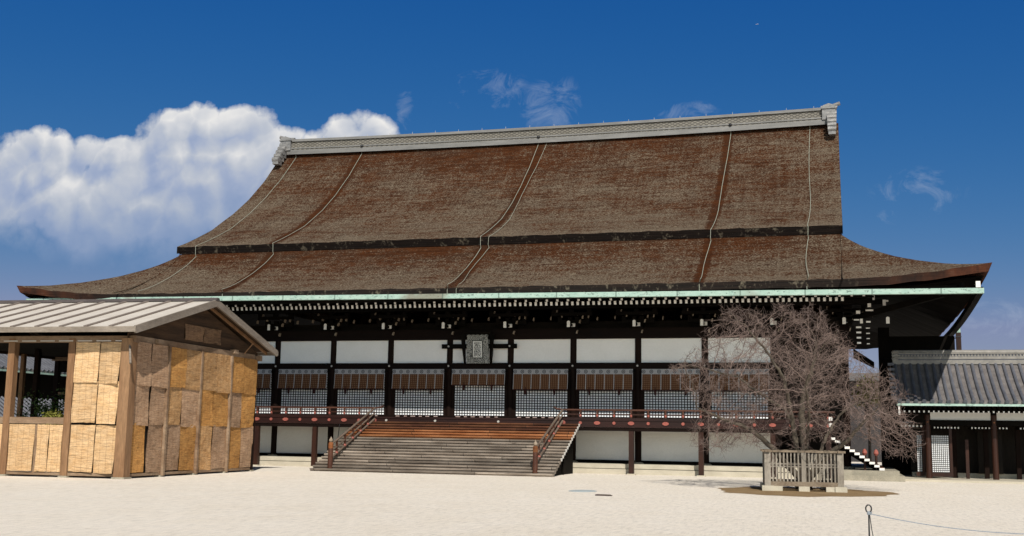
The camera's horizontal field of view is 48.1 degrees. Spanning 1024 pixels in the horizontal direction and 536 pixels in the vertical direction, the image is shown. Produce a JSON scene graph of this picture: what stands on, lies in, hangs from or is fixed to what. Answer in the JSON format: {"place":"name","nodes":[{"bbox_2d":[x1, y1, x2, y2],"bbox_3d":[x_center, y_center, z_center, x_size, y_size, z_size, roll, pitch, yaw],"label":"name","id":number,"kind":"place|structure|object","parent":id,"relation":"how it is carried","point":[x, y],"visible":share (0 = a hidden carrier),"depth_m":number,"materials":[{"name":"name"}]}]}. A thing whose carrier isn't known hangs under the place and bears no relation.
{"place":"outdoors","nodes":[
{"label":"outdoors","id":0,"kind":"place"},
{"bbox_2d":[0,396,64,423],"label":"roofed wall","id":1,"kind":"structure","parent":0,"point":[16,400],"depth_m":65.75,"materials":[{"name":"tile"}]},
{"bbox_2d":[0,462,1023,535],"bbox_3d":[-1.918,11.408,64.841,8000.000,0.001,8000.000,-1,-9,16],"label":"ground","id":2,"kind":"structure","parent":0,"point":[281,501],"depth_m":31.65,"materials":[{"name":"beige gravel"}]},
{"bbox_2d":[0,354,66,399],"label":"tiled corridor","id":3,"kind":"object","parent":2,"relation":"on","point":[46,377],"visible":0.07,"depth_m":75.91,"materials":[{"name":"tile"}]},
{"bbox_2d":[14,386,65,467],"bbox_3d":[-21.422,7.352,53.076,3.928,4.038,3.831,7,-10,-34],"label":"citrus tree","id":4,"kind":"object","parent":2,"relation":"on","point":[45,409],"visible":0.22,"depth_m":53.12,"materials":[{"name":"green plant"}]},
{"bbox_2d":[40,408,63,434],"bbox_3d":[-19.665,7.396,49.130,1.357,2.852,1.339,-1,-9,16],"label":"citrus shrub","id":5,"kind":"object","parent":2,"relation":"on","point":[60,414],"visible":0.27,"depth_m":49.12,"materials":[{"name":"green plant"}]},
{"bbox_2d":[0,298,277,478],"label":"timber shed","id":6,"kind":"structure","parent":2,"relation":"on","point":[158,387],"depth_m":48.52,"materials":[{"name":"brown wood"}]},
{"bbox_2d":[17,102,991,481],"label":"palace hall","id":7,"kind":"structure","parent":2,"relation":"on","point":[639,246],"depth_m":65.89,"materials":[{"name":"wood"}]},
{"bbox_2d":[257,369,271,392],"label":"bamboo blind","id":8,"kind":"object","parent":7,"relation":"hanging from","point":[263,378],"visible":0.41,"depth_m":68.90,"materials":[{"name":"brown wood"}]},
{"bbox_2d":[277,369,326,393],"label":"bamboo blind","id":9,"kind":"object","parent":7,"relation":"hanging from","point":[289,379],"visible":1,"depth_m":68.22,"materials":[{"name":"brown wood"}]},
{"bbox_2d":[333,369,384,393],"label":"bamboo blind","id":10,"kind":"object","parent":7,"relation":"hanging from","point":[346,379],"visible":1,"depth_m":67.23,"materials":[{"name":"brown wood"}]},
{"bbox_2d":[392,369,443,393],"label":"bamboo blind","id":11,"kind":"object","parent":7,"relation":"hanging from","point":[430,380],"visible":1,"depth_m":66.23,"materials":[{"name":"brown wood"}]},
{"bbox_2d":[460,332,493,363],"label":"name plaque","id":12,"kind":"object","parent":7,"relation":"attached to","point":[477,346],"visible":1,"depth_m":65.15,"materials":[{"name":"black"}]},
{"bbox_2d":[451,369,504,389],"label":"bamboo blind","id":13,"kind":"object","parent":7,"relation":"hanging from","point":[491,378],"visible":1,"depth_m":65.26,"materials":[{"name":"brown wood"}]},
{"bbox_2d":[512,369,567,394],"bbox_3d":[1.572,6.374,64.221,3.200,1.440,0.170,-1,-9,16],"label":"bamboo blind","id":14,"kind":"object","parent":7,"relation":"hanging from","point":[525,380],"visible":1,"depth_m":64.27,"materials":[{"name":"brown wood"}]},
{"bbox_2d":[576,369,632,394],"bbox_3d":[5.085,6.285,63.233,3.200,1.440,0.170,-1,-9,16],"label":"bamboo blind","id":15,"kind":"object","parent":7,"relation":"hanging from","point":[589,380],"visible":1,"depth_m":63.28,"materials":[{"name":"brown wood"}]},
{"bbox_2d":[641,369,699,395],"bbox_3d":[8.598,6.196,62.246,3.200,1.440,0.170,-1,-9,16],"label":"bamboo blind","id":16,"kind":"object","parent":7,"relation":"hanging from","point":[654,380],"visible":0.81,"depth_m":62.33,"materials":[{"name":"brown wood"}]},
{"bbox_2d":[709,369,769,395],"bbox_3d":[12.110,6.106,61.258,3.200,1.440,0.170,-1,-9,16],"label":"bamboo blind","id":17,"kind":"object","parent":7,"relation":"hanging from","point":[746,378],"visible":0.53,"depth_m":61.30,"materials":[{"name":"brown wood"}]},
{"bbox_2d":[569,490,595,491],"bbox_3d":[2.551,8.039,41.381,1.000,0.018,1.500,-1,-9,16],"label":"drain cover","id":18,"kind":"object","parent":2,"relation":"on","point":[582,490],"visible":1,"depth_m":41.34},
{"bbox_2d":[595,494,611,495],"bbox_3d":[3.080,7.611,38.458,0.540,0.035,0.320,-1,-9,16],"label":"drain grate","id":19,"kind":"object","parent":2,"relation":"on","point":[603,495],"visible":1,"depth_m":38.37,"materials":[{"name":"grey metal"}]},
{"bbox_2d":[718,487,897,496],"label":"bare soil","id":20,"kind":"structure","parent":2,"relation":"on","point":[794,491],"depth_m":42.93,"materials":[{"name":"brown soil"}]},
{"bbox_2d":[668,301,925,489],"bbox_3d":[11.226,5.076,46.305,10.381,7.727,8.319,-1,-9,16],"label":"bare tree","id":21,"kind":"object","parent":20,"relation":"on","point":[804,432],"visible":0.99,"depth_m":45.81,"materials":[{"name":"brown plant"}]},
{"bbox_2d":[760,449,847,492],"bbox_3d":[11.466,7.991,45.414,3.160,1.559,3.160,-1,-8,11],"label":"fence","id":22,"kind":"object","parent":20,"relation":"on","point":[835,462],"visible":0.96,"depth_m":44.07,"materials":[{"name":"wood"}]},
{"bbox_2d":[850,373,879,460],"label":"olive shrub","id":23,"kind":"object","parent":2,"relation":"on","point":[866,407],"visible":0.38,"depth_m":93.48,"materials":[{"name":"green plant"}]},
{"bbox_2d":[865,504,872,535],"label":"rope post","id":24,"kind":"object","parent":2,"relation":"on","point":[869,518],"visible":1,"depth_m":20.20,"materials":[{"name":"black metal"}]},
{"bbox_2d":[870,513,1023,533],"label":"barrier rope","id":25,"kind":"object","parent":24,"relation":"hanging from","point":[947,527],"visible":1,"depth_m":19.73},
{"bbox_2d":[853,327,954,474],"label":"link wall","id":26,"kind":"structure","parent":2,"relation":"on","point":[887,344],"depth_m":66.11,"materials":[{"name":"black wood"}]},
{"bbox_2d":[887,350,1023,483],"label":"tiled corridor","id":27,"kind":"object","parent":2,"relation":"on","point":[965,408],"visible":0.95,"depth_m":59.84,"materials":[{"name":"tile"}]},
{"bbox_2d":[916,425,925,475],"bbox_3d":[21.339,9.440,59.945,0.450,2.800,0.090,-1,-9,16],"label":"lattice door","id":28,"kind":"structure","parent":27,"relation":"in","point":[921,466],"depth_m":59.87,"materials":[{"name":"white wood"}]},
{"bbox_2d":[931,425,952,476],"bbox_3d":[22.187,9.355,59.275,1.050,2.800,0.090,-1,-9,16],"label":"lattice door","id":29,"kind":"structure","parent":27,"relation":"in","point":[941,445],"depth_m":59.21,"materials":[{"name":"white paper"}]},
{"bbox_2d":[0,0,1023,372],"label":"sky","id":30,"kind":"structure","parent":0,"point":[131,130],"materials":[{"name":"blue"}]},
{"bbox_2d":[849,373,881,461],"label":"wall","id":31,"kind":"structure","parent":0,"point":[859,444],"depth_m":108.78,"materials":[{"name":"white paint"}]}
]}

